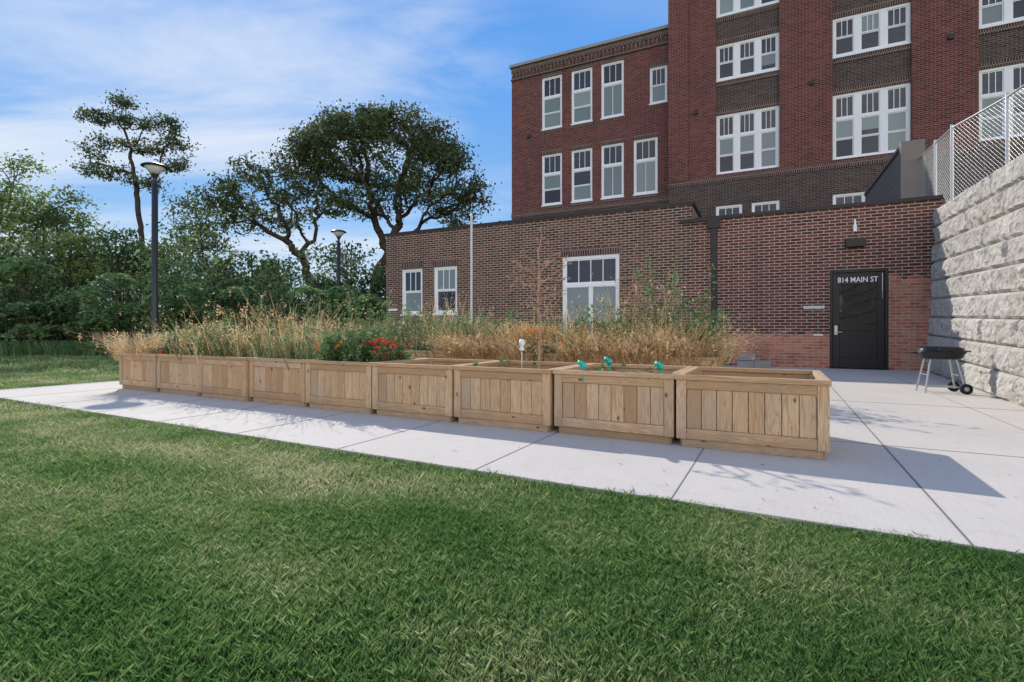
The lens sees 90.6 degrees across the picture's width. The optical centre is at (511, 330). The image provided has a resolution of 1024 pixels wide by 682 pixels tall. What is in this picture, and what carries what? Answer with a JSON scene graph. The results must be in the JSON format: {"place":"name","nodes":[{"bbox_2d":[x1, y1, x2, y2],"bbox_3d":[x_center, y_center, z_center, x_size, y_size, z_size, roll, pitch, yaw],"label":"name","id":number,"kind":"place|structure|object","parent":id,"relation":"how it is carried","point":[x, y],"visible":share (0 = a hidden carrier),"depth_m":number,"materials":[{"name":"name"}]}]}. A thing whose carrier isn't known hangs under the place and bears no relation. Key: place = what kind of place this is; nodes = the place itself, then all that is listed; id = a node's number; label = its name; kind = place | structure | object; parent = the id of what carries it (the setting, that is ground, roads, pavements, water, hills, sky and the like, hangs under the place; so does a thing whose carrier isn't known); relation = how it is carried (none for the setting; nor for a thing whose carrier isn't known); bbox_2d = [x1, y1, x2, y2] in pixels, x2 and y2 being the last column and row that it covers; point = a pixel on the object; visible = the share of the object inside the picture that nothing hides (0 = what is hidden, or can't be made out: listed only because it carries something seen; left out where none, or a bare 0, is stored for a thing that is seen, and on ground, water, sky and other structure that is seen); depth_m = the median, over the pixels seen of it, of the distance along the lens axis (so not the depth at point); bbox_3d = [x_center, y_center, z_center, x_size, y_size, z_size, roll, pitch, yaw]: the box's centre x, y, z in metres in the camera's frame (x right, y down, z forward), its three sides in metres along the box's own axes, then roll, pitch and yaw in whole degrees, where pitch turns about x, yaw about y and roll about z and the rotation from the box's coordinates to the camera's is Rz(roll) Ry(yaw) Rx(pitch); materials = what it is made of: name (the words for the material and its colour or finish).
{"place":"outdoors","nodes":[
{"label":"outdoors","id":0,"kind":"place"},
{"bbox_2d":[0,0,667,310],"label":"sky","id":1,"kind":"structure","parent":0,"point":[240,72],"materials":[{"name":"blue"}]},
{"bbox_2d":[0,339,1023,681],"bbox_3d":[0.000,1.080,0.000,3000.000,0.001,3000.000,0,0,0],"label":"ground","id":2,"kind":"structure","parent":0,"point":[478,579],"depth_m":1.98,"materials":[{"name":"green plant"}]},
{"bbox_2d":[0,149,76,260],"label":"maple tree","id":3,"kind":"object","parent":2,"relation":"on","point":[4,195],"visible":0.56,"depth_m":27.20,"materials":[{"name":"green plant"}]},
{"bbox_2d":[0,181,120,301],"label":"maple tree","id":4,"kind":"object","parent":2,"relation":"on","point":[23,216],"visible":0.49,"depth_m":26.45,"materials":[{"name":"green plant"}]},
{"bbox_2d":[21,228,126,340],"bbox_3d":[-22.129,-2.066,25.944,4.421,6.245,3.486,0,0,0],"label":"young tree","id":5,"kind":"object","parent":2,"relation":"on","point":[85,273],"visible":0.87,"depth_m":25.46,"materials":[{"name":"green plant"}]},
{"bbox_2d":[62,221,149,332],"bbox_3d":[-22.176,-2.381,27.965,4.754,6.865,4.185,0,0,0],"label":"young tree","id":6,"kind":"object","parent":2,"relation":"on","point":[104,240],"visible":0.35,"depth_m":27.45,"materials":[{"name":"green plant"}]},
{"bbox_2d":[59,88,204,316],"bbox_3d":[-26.012,-7.615,35.240,9.051,17.572,4.019,0,0,0],"label":"locust tree","id":7,"kind":"object","parent":2,"relation":"on","point":[175,165],"visible":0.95,"depth_m":34.81,"materials":[{"name":"green plant"}]},
{"bbox_2d":[140,162,168,343],"bbox_3d":[-10.500,-1.935,14.900,0.700,5.970,0.700,0,0,0],"label":"street lamp","id":8,"kind":"object","parent":2,"relation":"on","point":[155,169],"visible":0.84,"depth_m":14.83,"materials":[{"name":"metal"}]},
{"bbox_2d":[0,339,343,356],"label":"tall weeds","id":9,"kind":"object","parent":2,"relation":"on","point":[55,348],"visible":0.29,"depth_m":20.98,"materials":[{"name":"green plant"}]},
{"bbox_2d":[128,240,215,298],"bbox_3d":[-17.225,-1.695,25.613,4.086,5.496,3.111,0,0,0],"label":"young tree","id":10,"kind":"object","parent":2,"relation":"on","point":[161,251],"visible":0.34,"depth_m":25.38,"materials":[{"name":"green plant"}]},
{"bbox_2d":[9,260,335,339],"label":"distant woods","id":11,"kind":"object","parent":2,"relation":"on","point":[256,267],"visible":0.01,"depth_m":50.93,"materials":[{"name":"green plant"}]},
{"bbox_2d":[0,257,385,345],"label":"sumac shrubs","id":12,"kind":"object","parent":2,"relation":"on","point":[110,321],"visible":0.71,"depth_m":22.66,"materials":[{"name":"green plant"}]},
{"bbox_2d":[146,190,240,273],"bbox_3d":[-18.062,-3.420,28.954,4.616,8.950,3.418,0,0,-13],"label":"young tree","id":13,"kind":"object","parent":2,"relation":"on","point":[173,212],"visible":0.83,"depth_m":28.91,"materials":[{"name":"green plant"}]},
{"bbox_2d":[192,245,281,309],"bbox_3d":[-14.141,-1.654,25.850,4.647,5.417,3.363,0,0,0],"label":"young tree","id":14,"kind":"object","parent":2,"relation":"on","point":[230,257],"visible":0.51,"depth_m":25.82,"materials":[{"name":"green plant"}]},
{"bbox_2d":[0,185,481,344],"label":"tree line","id":15,"kind":"object","parent":2,"relation":"on","point":[133,295],"visible":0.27,"depth_m":25.83,"materials":[{"name":"green plant"}]},
{"bbox_2d":[171,151,364,285],"bbox_3d":[-17.000,-5.616,35.846,13.224,13.597,6.695,0,0,0],"label":"oak tree","id":16,"kind":"object","parent":2,"relation":"on","point":[227,205],"visible":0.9,"depth_m":35.37,"materials":[{"name":"green plant"}]},
{"bbox_2d":[252,257,316,313],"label":"young tree","id":17,"kind":"object","parent":2,"relation":"on","point":[276,263],"visible":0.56,"depth_m":26.63,"materials":[{"name":"green plant"}]},
{"bbox_2d":[331,229,346,322],"bbox_3d":[-8.000,-1.800,23.400,0.700,5.700,0.700,0,0,0],"label":"street lamp","id":18,"kind":"object","parent":2,"relation":"on","point":[338,233],"visible":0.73,"depth_m":23.33,"materials":[{"name":"metal"}]},
{"bbox_2d":[310,264,370,318],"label":"young tree","id":19,"kind":"object","parent":2,"relation":"on","point":[343,282],"visible":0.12,"depth_m":28.39,"materials":[{"name":"green plant"}]},
{"bbox_2d":[256,95,501,292],"bbox_3d":[-9.789,-7.824,37.726,16.636,18.044,12.352,0,0,32],"label":"oak tree","id":20,"kind":"object","parent":2,"relation":"on","point":[362,135],"visible":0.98,"depth_m":36.35,"materials":[{"name":"green plant"}]},
{"bbox_2d":[440,205,698,290],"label":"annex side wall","id":21,"kind":"structure","parent":2,"relation":"on","point":[694,214],"depth_m":16.13,"materials":[{"name":"brick"}]},
{"bbox_2d":[400,268,422,315],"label":"window","id":22,"kind":"structure","parent":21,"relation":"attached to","point":[411,283],"depth_m":20.43,"materials":[{"name":"white paint"}]},
{"bbox_2d":[434,266,456,314],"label":"window","id":23,"kind":"structure","parent":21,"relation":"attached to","point":[445,279],"depth_m":19.72,"materials":[{"name":"white paint"}]},
{"bbox_2d":[401,245,619,269],"bbox_3d":[-0.477,-2.620,18.570,8.970,0.320,0.011,0,0,26],"label":"soldier course","id":24,"kind":"object","parent":21,"relation":"attached to","point":[564,253],"visible":1,"depth_m":17.34,"materials":[{"name":"brick"}]},
{"bbox_2d":[563,254,618,332],"bbox_3d":[2.644,-0.930,17.077,2.050,3.180,0.180,0,0,26],"label":"window","id":25,"kind":"structure","parent":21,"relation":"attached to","point":[579,270],"depth_m":17.11,"materials":[{"name":"white paint"}]},
{"bbox_2d":[566,286,616,334],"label":"window sashes","id":26,"kind":"object","parent":25,"relation":"attached to","point":[584,299],"depth_m":17.12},
{"bbox_2d":[388,306,824,335],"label":"wall plaques","id":27,"kind":"object","parent":21,"relation":"attached to","point":[807,307],"depth_m":14.17,"materials":[{"name":"white paint"}]},
{"bbox_2d":[384,194,949,335],"bbox_3d":[5.118,-1.525,21.297,18.260,4.910,10.160,0,0,26],"label":"coping and downspout","id":28,"kind":"object","parent":21,"relation":"attached to","point":[713,223],"visible":0.65,"depth_m":15.22,"materials":[{"name":"black metal"}]},
{"bbox_2d":[845,238,864,247],"bbox_3d":[9.254,-2.350,13.671,0.440,0.240,0.159,0,0,26],"label":"wall light","id":29,"kind":"object","parent":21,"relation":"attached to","point":[854,242],"visible":1,"depth_m":13.61,"materials":[{"name":"black metal"}]},
{"bbox_3d":[20.367,-10.450,28.322,19.920,23.000,16.040,0,0,26],"label":"tower","id":30,"kind":"object","parent":2,"relation":"on","visible":0},
{"bbox_2d":[668,0,688,182],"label":"corner pier","id":31,"kind":"structure","parent":30,"relation":"attached to","point":[678,90],"depth_m":25.28,"materials":[{"name":"red brick"}]},
{"bbox_2d":[716,204,741,215],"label":"window","id":32,"kind":"structure","parent":30,"relation":"attached to","point":[728,209],"depth_m":24.38,"materials":[{"name":"white paint"}]},
{"bbox_2d":[527,33,953,137],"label":"wall vents","id":33,"kind":"object","parent":30,"relation":"attached to","point":[949,37],"depth_m":22.74,"materials":[{"name":"metal"}]},
{"bbox_2d":[716,8,778,115],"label":"spandrel wall","id":34,"kind":"structure","parent":30,"relation":"attached to","point":[749,93],"depth_m":24.12,"materials":[{"name":"brick"}]},
{"bbox_2d":[716,105,778,174],"bbox_3d":[11.195,-8.975,24.147,2.780,2.950,0.180,0,0,26],"label":"window","id":35,"kind":"structure","parent":34,"relation":"attached to","point":[747,140],"depth_m":24.17,"materials":[{"name":"white paint"}]},
{"bbox_2d":[716,32,778,82],"bbox_3d":[11.195,-12.960,24.147,2.780,1.780,0.180,0,0,26],"label":"window","id":36,"kind":"structure","parent":34,"relation":"attached to","point":[748,57],"depth_m":24.17,"materials":[{"name":"white paint"}]},
{"bbox_2d":[716,26,778,87],"bbox_3d":[11.177,-12.970,24.111,2.724,2.280,0.039,0,0,26],"label":"soldier course","id":37,"kind":"object","parent":34,"relation":"attached to","point":[745,37],"visible":1,"depth_m":24.07,"materials":[{"name":"brick"}]},
{"bbox_2d":[716,0,778,17],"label":"window","id":38,"kind":"structure","parent":34,"relation":"attached to","point":[726,7],"depth_m":24.34,"materials":[{"name":"white paint"}]},
{"bbox_2d":[716,99,778,115],"bbox_3d":[11.177,-8.985,24.111,2.724,3.450,0.039,0,0,26],"label":"soldier course","id":39,"kind":"object","parent":34,"relation":"attached to","point":[748,107],"visible":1,"depth_m":24.09,"materials":[{"name":"brick"}]},
{"bbox_2d":[716,3,778,23],"bbox_3d":[11.177,-16.380,24.111,2.724,2.860,0.039,0,0,26],"label":"soldier course","id":40,"kind":"object","parent":34,"relation":"attached to","point":[747,13],"visible":1,"depth_m":24.08,"materials":[{"name":"brick"}]},
{"bbox_2d":[752,200,778,211],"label":"window","id":41,"kind":"structure","parent":30,"relation":"attached to","point":[765,206],"depth_m":23.67,"materials":[{"name":"white paint"}]},
{"bbox_2d":[668,139,1023,187],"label":"soldier course","id":42,"kind":"object","parent":30,"relation":"attached to","point":[859,162],"visible":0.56,"depth_m":22.64,"materials":[{"name":"brick"}]},
{"bbox_2d":[833,192,864,204],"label":"window","id":43,"kind":"structure","parent":30,"relation":"attached to","point":[849,198],"depth_m":22.23,"materials":[{"name":"white paint"}]},
{"bbox_2d":[833,0,910,95],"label":"spandrel wall","id":44,"kind":"structure","parent":30,"relation":"attached to","point":[895,65],"depth_m":22.02,"materials":[{"name":"brick"}]},
{"bbox_2d":[833,82,910,159],"bbox_3d":[15.544,-8.975,21.994,2.866,2.950,0.180,0,0,26],"label":"window","id":45,"kind":"structure","parent":44,"relation":"attached to","point":[872,122],"depth_m":22.02,"materials":[{"name":"white paint"}]},
{"bbox_2d":[833,2,910,58],"bbox_3d":[15.544,-12.960,21.994,2.866,1.780,0.180,0,0,26],"label":"window","id":46,"kind":"structure","parent":44,"relation":"attached to","point":[877,29],"depth_m":21.99,"materials":[{"name":"white paint"}]},
{"bbox_2d":[833,0,910,64],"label":"soldier course","id":47,"kind":"object","parent":44,"relation":"attached to","point":[867,8],"visible":1,"depth_m":21.95,"materials":[{"name":"brick"}]},
{"bbox_2d":[833,76,910,95],"bbox_3d":[15.527,-8.985,21.958,2.810,3.450,0.039,0,0,26],"label":"soldier course","id":48,"kind":"object","parent":44,"relation":"attached to","point":[880,84],"visible":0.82,"depth_m":21.92,"materials":[{"name":"brick"}]},
{"bbox_2d":[979,27,1023,69],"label":"spandrel wall","id":49,"kind":"structure","parent":30,"relation":"attached to","point":[1001,45],"depth_m":20.07,"materials":[{"name":"brick"}]},
{"bbox_2d":[979,63,1023,140],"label":"window","id":50,"kind":"structure","parent":49,"relation":"attached to","point":[996,84],"depth_m":20.15,"materials":[{"name":"white paint"}]},
{"bbox_2d":[979,0,1023,29],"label":"window","id":51,"kind":"structure","parent":49,"relation":"attached to","point":[992,13],"depth_m":20.15,"materials":[{"name":"white paint"}]},
{"bbox_2d":[979,56,1023,69],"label":"soldier course","id":52,"kind":"object","parent":49,"relation":"attached to","point":[1002,62],"visible":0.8,"depth_m":20.05,"materials":[{"name":"brick"}]},
{"bbox_2d":[979,21,1023,35],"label":"soldier course","id":53,"kind":"object","parent":49,"relation":"attached to","point":[1001,28],"visible":1,"depth_m":20.04,"materials":[{"name":"brick"}]},
{"bbox_3d":[7.493,-7.250,35.034,9.110,16.600,15.430,0,0,26],"label":"wing","id":54,"kind":"object","parent":2,"relation":"on","visible":0},
{"bbox_2d":[541,74,561,130],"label":"window","id":55,"kind":"structure","parent":54,"relation":"attached to","point":[551,102],"depth_m":29.12,"materials":[{"name":"white paint"}]},
{"bbox_2d":[541,153,561,206],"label":"window","id":56,"kind":"structure","parent":54,"relation":"attached to","point":[551,179],"depth_m":29.12,"materials":[{"name":"white paint"}]},
{"bbox_2d":[571,67,592,125],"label":"window","id":57,"kind":"structure","parent":54,"relation":"attached to","point":[581,96],"depth_m":28.32,"materials":[{"name":"white paint"}]},
{"bbox_2d":[571,148,592,202],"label":"window","id":58,"kind":"structure","parent":54,"relation":"attached to","point":[581,175],"depth_m":28.32,"materials":[{"name":"white paint"}]},
{"bbox_2d":[511,28,667,218],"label":"brick trim","id":59,"kind":"structure","parent":54,"relation":"attached to","point":[620,43],"depth_m":27.87,"materials":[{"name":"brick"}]},
{"bbox_2d":[512,35,666,78],"bbox_3d":[4.004,-15.085,28.142,8.910,0.330,0.060,0,0,26],"label":"corbel course","id":60,"kind":"object","parent":54,"relation":"attached to","point":[607,52],"visible":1,"depth_m":27.82,"materials":[{"name":"brick"}]},
{"bbox_2d":[600,60,623,119],"bbox_3d":[5.460,-13.030,27.511,1.300,3.040,0.180,0,0,26],"label":"window","id":61,"kind":"structure","parent":54,"relation":"attached to","point":[612,89],"depth_m":27.54,"materials":[{"name":"white paint"}]},
{"bbox_2d":[600,142,623,199],"bbox_3d":[5.460,-8.620,27.511,1.300,2.960,0.180,0,0,26],"label":"window","id":62,"kind":"structure","parent":54,"relation":"attached to","point":[612,170],"depth_m":27.54,"materials":[{"name":"white paint"}]},
{"bbox_2d":[633,137,657,195],"bbox_3d":[7.046,-8.620,26.725,1.300,2.960,0.180,0,0,26],"label":"window","id":63,"kind":"structure","parent":54,"relation":"attached to","point":[645,166],"depth_m":26.75,"materials":[{"name":"white paint"}]},
{"bbox_2d":[649,65,667,104],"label":"window","id":64,"kind":"structure","parent":54,"relation":"attached to","point":[658,85],"depth_m":26.48,"materials":[{"name":"white paint"}]},
{"bbox_2d":[0,365,1023,555],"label":"concrete patio","id":65,"kind":"structure","parent":0,"point":[978,499],"depth_m":4.32,"materials":[{"name":"grey concrete"}]},
{"bbox_2d":[118,352,159,391],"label":"planter box","id":66,"kind":"object","parent":65,"relation":"on","point":[140,374],"visible":0.3,"depth_m":8.86,"materials":[{"name":"brown wood"}]},
{"bbox_2d":[156,353,249,395],"bbox_3d":[-5.220,0.726,8.841,1.209,0.648,1.209,0,0,27],"label":"planter box","id":67,"kind":"object","parent":65,"relation":"on","point":[174,376],"visible":0.22,"depth_m":8.33,"materials":[{"name":"brown wood"}]},
{"bbox_2d":[197,355,268,400],"bbox_3d":[-4.151,0.726,8.244,1.209,0.648,1.209,0,0,28],"label":"planter box","id":68,"kind":"object","parent":65,"relation":"on","point":[220,377],"visible":0.35,"depth_m":7.71,"materials":[{"name":"brown wood"}]},
{"bbox_2d":[263,303,290,354],"bbox_3d":[-3.744,0.056,8.049,0.412,0.991,0.360,0,0,42],"label":"bare shrub","id":69,"kind":"object","parent":68,"relation":"in","point":[275,324],"visible":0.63,"depth_m":8.01,"materials":[{"name":"plant"}]},
{"bbox_2d":[248,355,316,406],"bbox_3d":[-3.067,0.726,7.705,1.209,0.648,1.209,0,0,28],"label":"planter box","id":70,"kind":"object","parent":65,"relation":"on","point":[272,381],"visible":0.33,"depth_m":7.18,"materials":[{"name":"brown wood"}]},
{"bbox_2d":[304,357,423,413],"bbox_3d":[-2.001,0.726,7.116,1.209,0.648,1.209,0,0,28],"label":"planter box","id":71,"kind":"object","parent":65,"relation":"on","point":[346,386],"visible":0.52,"depth_m":6.59,"materials":[{"name":"brown wood"}]},
{"bbox_2d":[361,338,411,358],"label":"red flowers","id":72,"kind":"object","parent":71,"relation":"in","point":[375,342],"visible":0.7,"depth_m":6.78,"materials":[{"name":"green plant"}]},
{"bbox_2d":[403,349,447,358],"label":"planter box","id":73,"kind":"object","parent":65,"relation":"on","point":[430,354],"visible":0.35,"depth_m":10.10,"materials":[{"name":"brown wood"}]},
{"bbox_2d":[371,358,497,421],"bbox_3d":[-0.936,0.726,6.541,1.209,0.648,1.209,0,0,28],"label":"planter box","id":74,"kind":"object","parent":65,"relation":"on","point":[423,389],"visible":0.73,"depth_m":6.03,"materials":[{"name":"brown wood"}]},
{"bbox_2d":[470,213,472,322],"bbox_3d":[-1.360,-1.435,17.000,0.320,4.970,0.320,0,0,0],"label":"white flagpole","id":75,"kind":"object","parent":65,"relation":"on","point":[471,261],"visible":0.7,"depth_m":16.97,"materials":[{"name":"metal"}]},
{"bbox_2d":[453,360,588,431],"bbox_3d":[0.144,0.726,5.979,1.209,0.648,1.209,0,0,28],"label":"planter box","id":76,"kind":"object","parent":65,"relation":"on","point":[515,396],"visible":0.84,"depth_m":5.46,"materials":[{"name":"brown wood"}]},
{"bbox_2d":[519,339,524,367],"bbox_3d":[0.120,0.303,6.200,0.076,0.393,0.075,0,0,0],"label":"white bird feeder","id":77,"kind":"object","parent":76,"relation":"on","point":[521,344],"visible":0.94,"depth_m":6.18,"materials":[{"name":"plastic"}]},
{"bbox_2d":[506,227,571,368],"bbox_3d":[0.321,-0.347,6.143,0.840,1.795,0.846,0,0,0],"label":"bare shrub","id":78,"kind":"object","parent":76,"relation":"on","point":[538,285],"visible":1,"depth_m":6.14,"materials":[{"name":"plant"}]},
{"bbox_2d":[508,352,564,361],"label":"planter box","id":79,"kind":"object","parent":65,"relation":"on","point":[551,357],"visible":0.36,"depth_m":8.89,"materials":[{"name":"brown wood"}]},
{"bbox_2d":[571,354,634,363],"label":"planter box","id":80,"kind":"object","parent":65,"relation":"on","point":[596,360],"visible":0.19,"depth_m":8.45,"materials":[{"name":"brown wood"}]},
{"bbox_2d":[614,243,655,327],"bbox_3d":[2.120,-0.475,8.736,0.698,2.052,0.599,0,0,17],"label":"bare shrub","id":81,"kind":"object","parent":80,"relation":"in","point":[635,300],"visible":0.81,"depth_m":8.72,"materials":[{"name":"plant"}]},
{"bbox_2d":[553,363,693,443],"bbox_3d":[1.233,0.726,5.424,1.209,0.648,1.209,0,0,28],"label":"planter box","id":82,"kind":"object","parent":65,"relation":"on","point":[633,403],"visible":0.92,"depth_m":4.91,"materials":[{"name":"brown wood"}]},
{"bbox_2d":[577,360,586,383],"bbox_3d":[0.698,0.421,5.036,0.094,0.253,0.071,0,0,-20],"label":"watering globe","id":83,"kind":"object","parent":82,"relation":"in","point":[583,365],"visible":1,"depth_m":5.02,"materials":[{"name":"glass"}]},
{"bbox_2d":[604,357,612,370],"bbox_3d":[1.029,0.408,5.416,0.094,0.253,0.071,0,0,-20],"label":"watering globe","id":84,"kind":"object","parent":82,"relation":"in","point":[609,361],"visible":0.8,"depth_m":5.39,"materials":[{"name":"glass"}]},
{"bbox_2d":[654,361,663,372],"bbox_3d":[1.408,0.419,4.836,0.094,0.253,0.071,0,0,-20],"label":"watering globe","id":85,"kind":"object","parent":82,"relation":"in","point":[660,366],"visible":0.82,"depth_m":4.82,"materials":[{"name":"glass"}]},
{"bbox_2d":[637,354,724,366],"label":"planter box","id":86,"kind":"object","parent":65,"relation":"on","point":[713,362],"visible":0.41,"depth_m":7.72,"materials":[{"name":"brown wood"}]},
{"bbox_2d":[67,272,786,366],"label":"dry grass plants","id":87,"kind":"object","parent":86,"relation":"on","point":[659,347],"visible":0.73,"depth_m":8.47,"materials":[{"name":"beige plant"}]},
{"bbox_2d":[650,278,682,333],"bbox_3d":[2.673,-0.172,8.768,0.539,1.446,0.500,0,0,25],"label":"bare shrub","id":88,"kind":"object","parent":86,"relation":"in","point":[668,301],"visible":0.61,"depth_m":8.73,"materials":[{"name":"plant"}]},
{"bbox_2d":[675,366,831,459],"bbox_3d":[2.288,0.726,4.849,1.209,0.648,1.209,0,0,27],"label":"planter box","id":89,"kind":"object","parent":65,"relation":"on","point":[792,406],"visible":1,"depth_m":4.34,"materials":[{"name":"brown wood"}]},
{"bbox_2d":[131,250,769,377],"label":"garden weeds","id":90,"kind":"object","parent":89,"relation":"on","point":[351,349],"visible":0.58,"depth_m":8.36,"materials":[{"name":"beige plant"}]},
{"bbox_2d":[335,327,587,348],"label":"marigold flowers","id":91,"kind":"object","parent":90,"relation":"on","point":[530,332],"visible":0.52,"depth_m":9.01,"materials":[{"name":"orange plant"}]},
{"bbox_2d":[737,353,770,367],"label":"concrete blocks","id":92,"kind":"object","parent":65,"relation":"on","point":[746,361],"depth_m":14.20,"materials":[{"name":"concrete"}]},
{"bbox_2d":[910,346,972,394],"bbox_3d":[7.258,0.660,8.595,0.840,0.785,0.502,0,0,20],"label":"charcoal grill","id":93,"kind":"object","parent":65,"relation":"on","point":[949,353],"visible":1,"depth_m":8.47,"materials":[{"name":"black metal"}]},
{"bbox_2d":[925,153,1023,405],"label":"retaining wall","id":94,"kind":"structure","parent":65,"relation":"on","point":[987,213],"depth_m":8.79,"materials":[{"name":"stone"}]},
{"bbox_2d":[919,85,1023,204],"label":"chain link fence","id":95,"kind":"object","parent":94,"relation":"on","point":[1007,99],"visible":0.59,"depth_m":11.90,"materials":[{"name":"metal"}]},
{"bbox_2d":[386,204,691,346],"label":"annex wall","id":96,"kind":"structure","parent":0,"point":[663,235],"depth_m":17.91,"materials":[{"name":"brown brick"}]},
{"bbox_2d":[509,24,667,68],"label":"wing cornice","id":97,"kind":"structure","parent":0,"point":[655,29],"depth_m":27.86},
{"bbox_2d":[512,35,667,213],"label":"wing wall","id":98,"kind":"structure","parent":0,"point":[641,117],"depth_m":28.07,"materials":[{"name":"red brick"}]},
{"bbox_2d":[512,201,667,219],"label":"wing base wall","id":99,"kind":"structure","parent":0,"point":[591,210],"depth_m":27.94,"materials":[{"name":"brick"}]},
{"bbox_2d":[692,198,949,370],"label":"annex wall","id":100,"kind":"structure","parent":0,"point":[773,273],"depth_m":14.23,"materials":[{"name":"brown brick"}]},
{"bbox_2d":[830,268,888,369],"bbox_3d":[9.395,-0.304,13.758,1.435,2.708,0.180,0,0,26],"label":"entrance door","id":101,"kind":"structure","parent":100,"relation":"in","point":[858,324],"depth_m":13.76,"materials":[{"name":"black metal"}]},
{"bbox_2d":[838,276,877,282],"bbox_3d":[9.383,-1.378,13.759,0.914,0.145,0.002,0,0,26],"label":"address lettering","id":102,"kind":"object","parent":101,"relation":"attached to","point":[846,279],"visible":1,"depth_m":13.76},
{"bbox_2d":[668,146,1023,273],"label":"tower base wall","id":103,"kind":"structure","parent":0,"point":[807,189],"depth_m":22.81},
{"bbox_2d":[689,0,1023,180],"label":"tower wall","id":104,"kind":"structure","parent":0,"point":[944,83],"depth_m":22.67,"materials":[{"name":"red brick"}]},
{"bbox_2d":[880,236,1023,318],"bbox_3d":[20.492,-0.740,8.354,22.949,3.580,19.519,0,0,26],"label":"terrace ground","id":105,"kind":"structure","parent":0,"point":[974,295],"depth_m":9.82,"materials":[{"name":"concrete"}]},
{"bbox_3d":[5.347,-3.435,21.736,18.000,0.970,10.270,0,0,26],"label":"annex roof","id":106,"kind":"object","parent":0,"visible":0},
{"bbox_2d":[864,139,924,201],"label":"siding screen wall","id":107,"kind":"structure","parent":106,"relation":"on","point":[898,176],"depth_m":14.70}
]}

